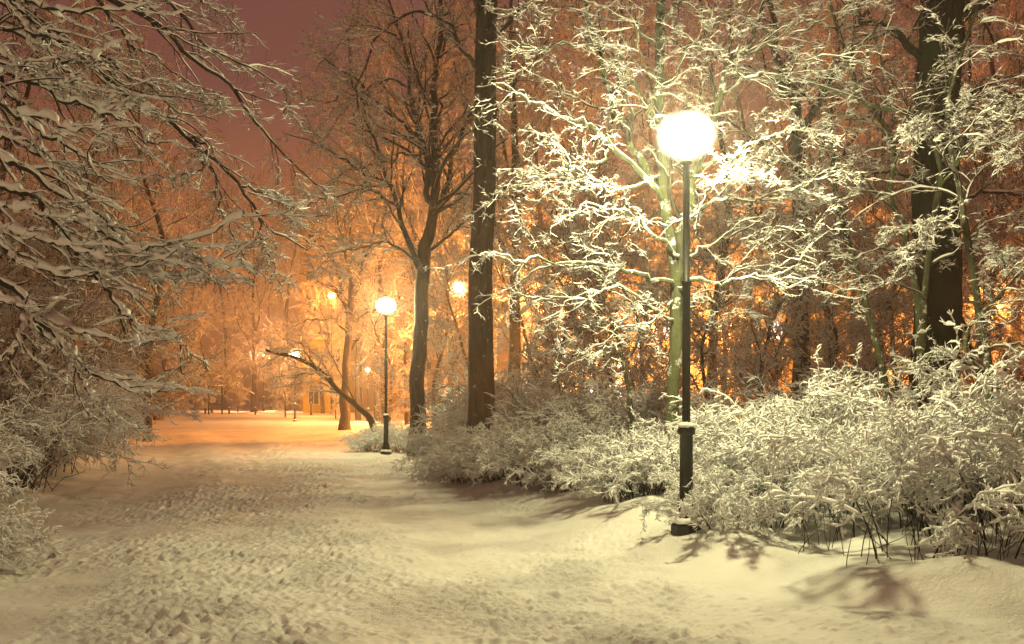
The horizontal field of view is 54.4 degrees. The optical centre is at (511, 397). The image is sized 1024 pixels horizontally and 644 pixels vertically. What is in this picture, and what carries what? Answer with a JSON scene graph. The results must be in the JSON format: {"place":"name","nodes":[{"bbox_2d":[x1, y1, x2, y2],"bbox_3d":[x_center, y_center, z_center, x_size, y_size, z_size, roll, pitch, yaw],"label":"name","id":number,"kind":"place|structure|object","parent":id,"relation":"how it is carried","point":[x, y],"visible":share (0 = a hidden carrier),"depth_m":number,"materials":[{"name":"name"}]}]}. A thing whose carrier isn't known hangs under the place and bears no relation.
{"place":"outdoors","nodes":[
{"label":"outdoors","id":0,"kind":"place"},
{"bbox_2d":[0,399,1023,643],"bbox_3d":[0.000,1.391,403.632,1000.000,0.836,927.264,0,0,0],"label":"snowy ground","id":1,"kind":"structure","parent":0,"point":[262,525],"depth_m":9.01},
{"bbox_2d":[0,397,55,500],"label":"snowy shrub","id":2,"kind":"object","parent":1,"relation":"on","point":[7,456],"visible":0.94,"depth_m":12.61,"materials":[{"name":"white plant"}]},
{"bbox_2d":[0,470,63,573],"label":"snowy shrub","id":3,"kind":"object","parent":1,"relation":"on","point":[9,534],"visible":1,"depth_m":8.70,"materials":[{"name":"snow"}]},
{"bbox_2d":[0,169,112,419],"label":"weeping tree","id":4,"kind":"object","parent":1,"relation":"on","point":[12,332],"visible":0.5,"depth_m":16.17,"materials":[{"name":"white plant"}]},
{"bbox_2d":[0,201,150,450],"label":"weeping tree","id":5,"kind":"object","parent":1,"relation":"on","point":[22,249],"visible":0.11,"depth_m":20.56,"materials":[{"name":"plant"}]},
{"bbox_2d":[0,154,159,391],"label":"weeping tree","id":6,"kind":"object","parent":1,"relation":"on","point":[102,294],"visible":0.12,"depth_m":24.63,"materials":[{"name":"white plant"}]},
{"bbox_2d":[1,10,171,358],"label":"frosted tree","id":7,"kind":"object","parent":1,"relation":"on","point":[91,133],"visible":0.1,"depth_m":44.75,"materials":[{"name":"brown plant"}]},
{"bbox_2d":[0,361,173,495],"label":"snowy shrub","id":8,"kind":"object","parent":1,"relation":"on","point":[63,435],"visible":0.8,"depth_m":15.15,"materials":[{"name":"white plant"}]},
{"bbox_2d":[0,0,175,367],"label":"frosted tree","id":9,"kind":"object","parent":1,"relation":"on","point":[9,148],"visible":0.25,"depth_m":22.24,"materials":[{"name":"brown plant"}]},
{"bbox_2d":[0,177,190,379],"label":"weeping tree","id":10,"kind":"object","parent":1,"relation":"on","point":[103,317],"visible":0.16,"depth_m":26.42,"materials":[{"name":"white plant"}]},
{"bbox_2d":[0,232,200,406],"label":"weeping tree","id":11,"kind":"object","parent":1,"relation":"on","point":[154,356],"visible":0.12,"depth_m":35.37,"materials":[{"name":"brown plant"}]},
{"bbox_2d":[0,330,202,476],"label":"snowy shrub","id":12,"kind":"object","parent":1,"relation":"on","point":[146,408],"visible":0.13,"depth_m":18.37,"materials":[{"name":"snow"}]},
{"bbox_2d":[23,3,198,352],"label":"frosted tree","id":13,"kind":"object","parent":1,"relation":"on","point":[148,202],"visible":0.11,"depth_m":49.59,"materials":[{"name":"brown plant"}]},
{"bbox_2d":[2,0,229,354],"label":"frosted tree","id":14,"kind":"object","parent":1,"relation":"on","point":[45,12],"visible":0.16,"depth_m":30.19,"materials":[{"name":"brown plant"}]},
{"bbox_2d":[3,0,265,441],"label":"frosted tree","id":15,"kind":"object","parent":1,"relation":"on","point":[155,207],"visible":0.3,"depth_m":36.08,"materials":[{"name":"brown plant"}]},
{"bbox_2d":[36,221,236,432],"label":"weeping tree","id":16,"kind":"object","parent":1,"relation":"on","point":[173,399],"visible":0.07,"depth_m":38.73,"materials":[{"name":"brown plant"}]},
{"bbox_2d":[0,0,337,446],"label":"snow laden tree","id":17,"kind":"object","parent":1,"relation":"on","point":[146,263],"visible":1,"depth_m":7.18,"materials":[{"name":"snow"}]},
{"bbox_2d":[9,0,343,302],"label":"arching tree","id":18,"kind":"object","parent":1,"relation":"on","point":[279,198],"visible":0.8,"depth_m":10.22,"materials":[{"name":"white plant"}]},
{"bbox_2d":[152,154,243,409],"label":"frosted tree","id":19,"kind":"object","parent":1,"relation":"on","point":[204,242],"visible":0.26,"depth_m":118.14,"materials":[{"name":"brown plant"}]},
{"bbox_2d":[174,272,248,412],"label":"frosted tree","id":20,"kind":"object","parent":1,"relation":"on","point":[210,320],"visible":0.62,"depth_m":94.84,"materials":[{"name":"brown plant"}]},
{"bbox_2d":[162,154,298,409],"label":"frosted tree","id":21,"kind":"object","parent":1,"relation":"on","point":[225,349],"visible":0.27,"depth_m":121.78,"materials":[{"name":"brown plant"}]},
{"bbox_2d":[194,159,292,411],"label":"frosted tree","id":22,"kind":"object","parent":1,"relation":"on","point":[245,302],"visible":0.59,"depth_m":105.41,"materials":[{"name":"brown plant"}]},
{"bbox_2d":[207,243,302,411],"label":"frosted tree","id":23,"kind":"object","parent":1,"relation":"on","point":[260,314],"visible":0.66,"depth_m":104.86,"materials":[{"name":"brown plant"}]},
{"bbox_2d":[213,234,312,409],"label":"frosted tree","id":24,"kind":"object","parent":1,"relation":"on","point":[271,398],"visible":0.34,"depth_m":117.71,"materials":[{"name":"brown plant"}]},
{"bbox_2d":[203,116,346,410],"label":"frosted tree","id":25,"kind":"object","parent":1,"relation":"on","point":[286,308],"visible":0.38,"depth_m":111.78,"materials":[{"name":"brown plant"}]},
{"bbox_2d":[250,314,311,416],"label":"frosted tree","id":26,"kind":"object","parent":1,"relation":"on","point":[279,371],"visible":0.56,"depth_m":81.94,"materials":[{"name":"brown plant"}]},
{"bbox_2d":[259,318,378,432],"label":"leaning tree","id":27,"kind":"object","parent":1,"relation":"on","point":[367,415],"visible":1,"depth_m":35.93,"materials":[{"name":"brown plant"}]},
{"bbox_2d":[272,209,368,412],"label":"frosted tree","id":28,"kind":"object","parent":1,"relation":"on","point":[322,405],"visible":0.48,"depth_m":99.88,"materials":[{"name":"brown plant"}]},
{"bbox_2d":[299,313,356,412],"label":"town house","id":29,"kind":"structure","parent":1,"relation":"on","point":[316,407],"depth_m":102.00,"materials":[{"name":"orange paint"}]},
{"bbox_2d":[292,145,387,317],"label":"frosted tree","id":30,"kind":"object","parent":1,"relation":"on","point":[338,302],"visible":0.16,"depth_m":107.96,"materials":[{"name":"brown plant"}]},
{"bbox_2d":[295,120,403,419],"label":"frosted tree","id":31,"kind":"object","parent":1,"relation":"on","point":[357,388],"visible":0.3,"depth_m":69.94,"materials":[{"name":"brown plant"}]},
{"bbox_2d":[273,187,433,429],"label":"tree","id":32,"kind":"object","parent":1,"relation":"on","point":[344,420],"visible":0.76,"depth_m":47.84,"materials":[{"name":"brown plant"}]},
{"bbox_2d":[296,32,430,420],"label":"frosted tree","id":33,"kind":"object","parent":1,"relation":"on","point":[376,397],"visible":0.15,"depth_m":65.71,"materials":[{"name":"brown plant"}]},
{"bbox_2d":[316,245,429,426],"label":"frosted tree","id":34,"kind":"object","parent":1,"relation":"on","point":[394,353],"visible":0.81,"depth_m":40.32,"materials":[{"name":"brown plant"}]},
{"bbox_2d":[314,78,443,423],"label":"frosted tree","id":35,"kind":"object","parent":1,"relation":"on","point":[380,285],"visible":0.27,"depth_m":59.66,"materials":[{"name":"brown plant"}]},
{"bbox_2d":[265,0,527,456],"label":"forked tree","id":36,"kind":"object","parent":1,"relation":"on","point":[432,166],"visible":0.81,"depth_m":25.48,"materials":[{"name":"brown plant"}]},
{"bbox_2d":[331,5,473,424],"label":"frosted tree","id":37,"kind":"object","parent":1,"relation":"on","point":[406,354],"visible":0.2,"depth_m":51.84,"materials":[{"name":"brown plant"}]},
{"bbox_2d":[299,211,508,410],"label":"town house","id":38,"kind":"structure","parent":1,"relation":"on","point":[428,367],"depth_m":125.00,"materials":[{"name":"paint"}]},
{"bbox_2d":[337,0,516,424],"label":"frosted tree","id":39,"kind":"object","parent":1,"relation":"on","point":[427,28],"visible":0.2,"depth_m":49.70,"materials":[{"name":"brown plant"}]},
{"bbox_2d":[356,195,509,423],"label":"frosted tree","id":40,"kind":"object","parent":1,"relation":"on","point":[435,345],"visible":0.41,"depth_m":35.92,"materials":[{"name":"brown plant"}]},
{"bbox_2d":[337,0,540,396],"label":"frosted tree","id":41,"kind":"object","parent":1,"relation":"on","point":[415,199],"visible":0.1,"depth_m":58.09,"materials":[{"name":"brown plant"}]},
{"bbox_2d":[298,0,584,474],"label":"tall straight tree","id":42,"kind":"object","parent":1,"relation":"on","point":[480,361],"visible":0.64,"depth_m":19.80,"materials":[{"name":"brown plant"}]},
{"bbox_2d":[390,424,524,484],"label":"snowy shrub","id":43,"kind":"object","parent":1,"relation":"on","point":[434,469],"visible":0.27,"depth_m":17.68,"materials":[{"name":"white plant"}]},
{"bbox_2d":[395,174,525,410],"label":"frosted tree","id":44,"kind":"object","parent":1,"relation":"on","point":[441,323],"visible":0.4,"depth_m":34.70,"materials":[{"name":"brown plant"}]},
{"bbox_2d":[401,0,576,379],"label":"frosted tree","id":45,"kind":"object","parent":1,"relation":"on","point":[494,330],"visible":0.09,"depth_m":58.01,"materials":[{"name":"brown plant"}]},
{"bbox_2d":[418,413,573,482],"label":"snowy shrub","id":46,"kind":"object","parent":1,"relation":"on","point":[462,442],"visible":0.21,"depth_m":16.79,"materials":[{"name":"white plant"}]},
{"bbox_2d":[398,0,602,389],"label":"frosted tree","id":47,"kind":"object","parent":1,"relation":"on","point":[514,336],"visible":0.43,"depth_m":32.82,"materials":[{"name":"brown plant"}]},
{"bbox_2d":[417,361,610,436],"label":"snowy shrub","id":48,"kind":"object","parent":1,"relation":"on","point":[462,391],"visible":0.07,"depth_m":25.15,"materials":[{"name":"snow"}]},
{"bbox_2d":[432,137,602,392],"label":"frosted tree","id":49,"kind":"object","parent":1,"relation":"on","point":[502,307],"visible":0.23,"depth_m":34.06,"materials":[{"name":"brown plant"}]},
{"bbox_2d":[405,361,641,451],"bbox_3d":[0.738,0.247,22.102,5.331,2.209,4.801,0,0,25],"label":"snowy shrub","id":50,"kind":"object","parent":1,"relation":"on","point":[457,415],"visible":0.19,"depth_m":21.38,"materials":[{"name":"snow"}]},
{"bbox_2d":[434,0,649,380],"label":"frosted tree","id":51,"kind":"object","parent":1,"relation":"on","point":[538,92],"visible":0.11,"depth_m":43.80,"materials":[{"name":"brown plant"}]},
{"bbox_2d":[458,413,628,487],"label":"snowy shrub","id":52,"kind":"object","parent":1,"relation":"on","point":[496,458],"visible":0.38,"depth_m":15.08,"materials":[{"name":"white plant"}]},
{"bbox_2d":[449,101,658,393],"bbox_3d":[1.717,-3.722,30.133,5.184,10.762,6.092,0,0,45],"label":"frosted tree","id":53,"kind":"object","parent":1,"relation":"on","point":[508,245],"visible":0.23,"depth_m":30.39,"materials":[{"name":"white plant"}]},
{"bbox_2d":[444,0,692,392],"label":"frosted tree","id":54,"kind":"object","parent":1,"relation":"on","point":[594,65],"visible":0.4,"depth_m":38.15,"materials":[{"name":"brown plant"}]},
{"bbox_2d":[494,128,661,394],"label":"frosted tree","id":55,"kind":"object","parent":1,"relation":"on","point":[550,342],"visible":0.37,"depth_m":23.67,"materials":[{"name":"white plant"}]},
{"bbox_2d":[504,402,651,494],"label":"snowy shrub","id":56,"kind":"object","parent":1,"relation":"on","point":[546,455],"visible":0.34,"depth_m":14.35,"materials":[{"name":"white plant"}]},
{"bbox_2d":[483,381,679,469],"bbox_3d":[1.334,0.538,17.890,3.901,1.795,4.332,0,0,9],"label":"snowy shrub","id":57,"kind":"object","parent":1,"relation":"on","point":[498,417],"visible":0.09,"depth_m":17.66,"materials":[{"name":"white plant"}]},
{"bbox_2d":[497,16,677,394],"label":"frosted tree","id":58,"kind":"object","parent":1,"relation":"on","point":[593,92],"visible":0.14,"depth_m":60.74,"materials":[{"name":"brown plant"}]},
{"bbox_2d":[524,214,664,436],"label":"young tree","id":59,"kind":"object","parent":1,"relation":"on","point":[623,363],"visible":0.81,"depth_m":14.97,"materials":[{"name":"white plant"}]},
{"bbox_2d":[511,148,709,404],"bbox_3d":[2.034,-1.811,20.834,3.214,6.672,3.777,0,0,-32],"label":"frosted tree","id":60,"kind":"object","parent":1,"relation":"on","point":[596,285],"visible":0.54,"depth_m":20.97,"materials":[{"name":"white plant"}]},
{"bbox_2d":[512,117,716,404],"bbox_3d":[3.118,-2.961,26.176,5.178,9.148,4.406,0,0,-31],"label":"frosted tree","id":61,"kind":"object","parent":1,"relation":"on","point":[641,360],"visible":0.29,"depth_m":26.32,"materials":[{"name":"white plant"}]},
{"bbox_2d":[502,367,749,476],"bbox_3d":[2.072,0.421,17.140,4.665,1.933,4.201,0,0,3],"label":"snowy shrub","id":62,"kind":"object","parent":1,"relation":"on","point":[592,408],"visible":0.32,"depth_m":16.54,"materials":[{"name":"white plant"}]},
{"bbox_2d":[550,406,711,503],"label":"snowy shrub","id":63,"kind":"object","parent":1,"relation":"on","point":[592,474],"visible":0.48,"depth_m":11.98,"materials":[{"name":"white plant"}]},
{"bbox_2d":[421,0,896,491],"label":"mossy tree","id":64,"kind":"object","parent":1,"relation":"on","point":[662,187],"visible":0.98,"depth_m":11.76,"materials":[{"name":"white plant"}]},
{"bbox_2d":[556,0,767,420],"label":"frosted tree","id":65,"kind":"object","parent":1,"relation":"on","point":[649,135],"visible":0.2,"depth_m":46.55,"materials":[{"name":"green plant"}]},
{"bbox_2d":[664,106,707,535],"bbox_3d":[1.750,-0.777,10.000,0.659,4.287,0.659,0,0,0],"label":"street lamp","id":66,"kind":"object","parent":1,"relation":"on","point":[686,433],"visible":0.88,"depth_m":9.96,"materials":[{"name":"metal"}]},
{"bbox_2d":[614,138,788,411],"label":"frosted tree","id":67,"kind":"object","parent":1,"relation":"on","point":[727,335],"visible":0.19,"depth_m":34.52,"materials":[{"name":"brown plant"}]},
{"bbox_2d":[626,9,789,398],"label":"frosted tree","id":68,"kind":"object","parent":1,"relation":"on","point":[693,371],"visible":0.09,"depth_m":59.93,"materials":[{"name":"brown plant"}]},
{"bbox_2d":[625,144,822,427],"bbox_3d":[3.990,-1.714,19.811,3.655,6.457,3.110,0,0,1],"label":"frosted tree","id":69,"kind":"object","parent":1,"relation":"on","point":[705,258],"visible":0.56,"depth_m":19.46,"materials":[{"name":"white plant"}]},
{"bbox_2d":[631,402,828,533],"bbox_3d":[2.212,0.704,10.034,1.909,1.318,2.191,0,0,17],"label":"snowy shrub","id":70,"kind":"object","parent":1,"relation":"on","point":[710,477],"visible":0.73,"depth_m":9.84,"materials":[{"name":"snow"}]},
{"bbox_2d":[599,0,861,409],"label":"frosted tree","id":71,"kind":"object","parent":1,"relation":"on","point":[725,255],"visible":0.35,"depth_m":30.86,"materials":[{"name":"brown plant"}]},
{"bbox_2d":[613,377,856,442],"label":"snowy shrub","id":72,"kind":"object","parent":1,"relation":"on","point":[697,399],"visible":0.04,"depth_m":15.36,"materials":[{"name":"snow"}]},
{"bbox_2d":[638,285,832,404],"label":"town house","id":73,"kind":"structure","parent":1,"relation":"on","point":[700,374],"depth_m":88.00,"materials":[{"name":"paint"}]},
{"bbox_2d":[630,360,863,497],"bbox_3d":[3.377,0.496,12.170,3.930,1.967,3.190,0,0,36],"label":"snowy shrub","id":74,"kind":"object","parent":1,"relation":"on","point":[661,426],"visible":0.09,"depth_m":12.65,"materials":[{"name":"white plant"}]},
{"bbox_2d":[597,344,915,532],"bbox_3d":[2.812,0.433,10.863,3.022,2.086,3.470,0,0,-26],"label":"snowy shrub","id":75,"kind":"object","parent":1,"relation":"on","point":[637,456],"visible":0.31,"depth_m":10.98,"materials":[{"name":"white plant"}]},
{"bbox_2d":[650,0,891,418],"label":"frosted tree","id":76,"kind":"object","parent":1,"relation":"on","point":[739,107],"visible":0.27,"depth_m":37.61,"materials":[{"name":"brown plant"}]},
{"bbox_2d":[672,0,888,301],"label":"frosted tree","id":77,"kind":"object","parent":1,"relation":"on","point":[825,57],"visible":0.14,"depth_m":55.00,"materials":[{"name":"brown plant"}]},
{"bbox_2d":[690,122,876,418],"bbox_3d":[5.741,-2.369,21.939,3.629,7.533,4.264,0,0,36],"label":"frosted tree","id":78,"kind":"object","parent":1,"relation":"on","point":[782,326],"visible":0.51,"depth_m":21.53,"materials":[{"name":"white plant"}]},
{"bbox_2d":[673,0,918,411],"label":"dark forked tree","id":79,"kind":"object","parent":1,"relation":"on","point":[796,146],"visible":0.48,"depth_m":24.91,"materials":[{"name":"white plant"}]},
{"bbox_2d":[693,101,900,409],"bbox_3d":[7.488,-3.125,26.907,4.665,9.686,5.482,0,0,39],"label":"frosted tree","id":80,"kind":"object","parent":1,"relation":"on","point":[776,375],"visible":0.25,"depth_m":26.43,"materials":[{"name":"brown plant"}]},
{"bbox_2d":[729,157,901,396],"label":"frosted tree","id":81,"kind":"object","parent":1,"relation":"on","point":[790,369],"visible":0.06,"depth_m":33.92,"materials":[{"name":"brown plant"}]},
{"bbox_2d":[724,153,912,411],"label":"frosted tree","id":82,"kind":"object","parent":1,"relation":"on","point":[835,345],"visible":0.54,"depth_m":21.01,"materials":[{"name":"brown plant"}]},
{"bbox_2d":[672,342,974,535],"bbox_3d":[3.547,0.349,10.903,3.287,1.976,2.863,0,0,45],"label":"snowy shrub","id":83,"kind":"object","parent":1,"relation":"on","point":[730,449],"visible":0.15,"depth_m":11.07,"materials":[{"name":"white plant"}]},
{"bbox_2d":[720,38,931,411],"bbox_3d":[3.891,-1.639,13.411,3.054,6.274,1.846,0,0,-11],"label":"young tree","id":84,"kind":"object","parent":1,"relation":"on","point":[876,342],"visible":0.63,"depth_m":13.42,"materials":[{"name":"white plant"}]},
{"bbox_2d":[743,0,918,416],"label":"frosted tree","id":85,"kind":"object","parent":1,"relation":"on","point":[833,99],"visible":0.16,"depth_m":32.72,"materials":[{"name":"brown plant"}]},
{"bbox_2d":[710,0,985,410],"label":"young tree","id":86,"kind":"object","parent":1,"relation":"on","point":[884,129],"visible":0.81,"depth_m":12.72,"materials":[{"name":"white plant"}]},
{"bbox_2d":[707,361,997,441],"bbox_3d":[4.992,0.405,14.869,4.665,1.933,4.201,0,0,8],"label":"snowy shrub","id":87,"kind":"object","parent":1,"relation":"on","point":[892,368],"visible":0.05,"depth_m":14.33,"materials":[{"name":"snow"}]},
{"bbox_2d":[700,345,1023,566],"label":"snowy shrub","id":88,"kind":"object","parent":1,"relation":"on","point":[848,482],"visible":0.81,"depth_m":8.62,"materials":[{"name":"snow"}]},
{"bbox_2d":[715,12,1023,413],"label":"young tree","id":89,"kind":"object","parent":1,"relation":"on","point":[927,272],"visible":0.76,"depth_m":12.32,"materials":[{"name":"white plant"}]},
{"bbox_2d":[760,0,989,383],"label":"frosted tree","id":90,"kind":"object","parent":1,"relation":"on","point":[862,214],"visible":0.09,"depth_m":41.88,"materials":[{"name":"brown plant"}]},
{"bbox_2d":[732,310,1023,512],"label":"snowy shrub","id":91,"kind":"object","parent":1,"relation":"on","point":[955,363],"visible":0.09,"depth_m":11.03,"materials":[{"name":"snow"}]},
{"bbox_2d":[787,319,1022,514],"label":"snowy shrub","id":92,"kind":"object","parent":1,"relation":"on","point":[947,395],"visible":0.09,"depth_m":10.96,"materials":[{"name":"snow"}]},
{"bbox_2d":[797,109,1013,412],"bbox_3d":[8.619,-2.494,22.840,4.569,8.071,3.888,0,0,-29],"label":"frosted tree","id":93,"kind":"object","parent":1,"relation":"on","point":[884,308],"visible":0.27,"depth_m":22.38,"materials":[{"name":"brown plant"}]},
{"bbox_2d":[787,0,1023,293],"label":"frosted tree","id":94,"kind":"object","parent":1,"relation":"on","point":[915,62],"visible":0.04,"depth_m":34.86,"materials":[{"name":"brown plant"}]},
{"bbox_2d":[794,387,1023,559],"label":"snowy shrub","id":95,"kind":"object","parent":1,"relation":"on","point":[951,518],"visible":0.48,"depth_m":8.75,"materials":[{"name":"snow"}]},
{"bbox_2d":[801,69,1023,407],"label":"frosted tree","id":96,"kind":"object","parent":1,"relation":"on","point":[891,123],"visible":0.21,"depth_m":25.40,"materials":[{"name":"brown plant"}]},
{"bbox_2d":[819,373,1023,543],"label":"snowy shrub","id":97,"kind":"object","parent":1,"relation":"on","point":[1005,422],"visible":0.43,"depth_m":8.99,"materials":[{"name":"snow"}]},
{"bbox_2d":[830,0,1023,406],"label":"old thick tree","id":98,"kind":"object","parent":1,"relation":"on","point":[945,292],"visible":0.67,"depth_m":16.73,"materials":[{"name":"brown plant"}]},
{"bbox_2d":[830,0,1023,381],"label":"frosted tree","id":99,"kind":"object","parent":1,"relation":"on","point":[966,273],"visible":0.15,"depth_m":28.85,"materials":[{"name":"brown plant"}]},
{"bbox_2d":[846,0,1023,511],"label":"young tree","id":100,"kind":"object","parent":1,"relation":"on","point":[1001,112],"visible":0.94,"depth_m":11.38,"materials":[{"name":"white plant"}]},
{"bbox_2d":[858,161,1023,411],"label":"frosted tree","id":101,"kind":"object","parent":1,"relation":"on","point":[965,181],"visible":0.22,"depth_m":20.15,"materials":[{"name":"brown plant"}]},
{"bbox_2d":[870,0,1023,413],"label":"frosted tree","id":102,"kind":"object","parent":1,"relation":"on","point":[1010,173],"visible":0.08,"depth_m":36.89,"materials":[{"name":"brown plant"}]},
{"bbox_2d":[898,226,1023,512],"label":"young tree","id":103,"kind":"object","parent":1,"relation":"on","point":[979,316],"visible":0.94,"depth_m":10.95,"materials":[{"name":"white plant"}]},
{"bbox_2d":[910,0,1023,412],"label":"frosted tree","id":104,"kind":"object","parent":1,"relation":"on","point":[1015,65],"visible":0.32,"depth_m":24.91,"materials":[{"name":"brown plant"}]},
{"bbox_2d":[0,0,1023,399],"label":"sky","id":105,"kind":"structure","parent":0,"point":[277,22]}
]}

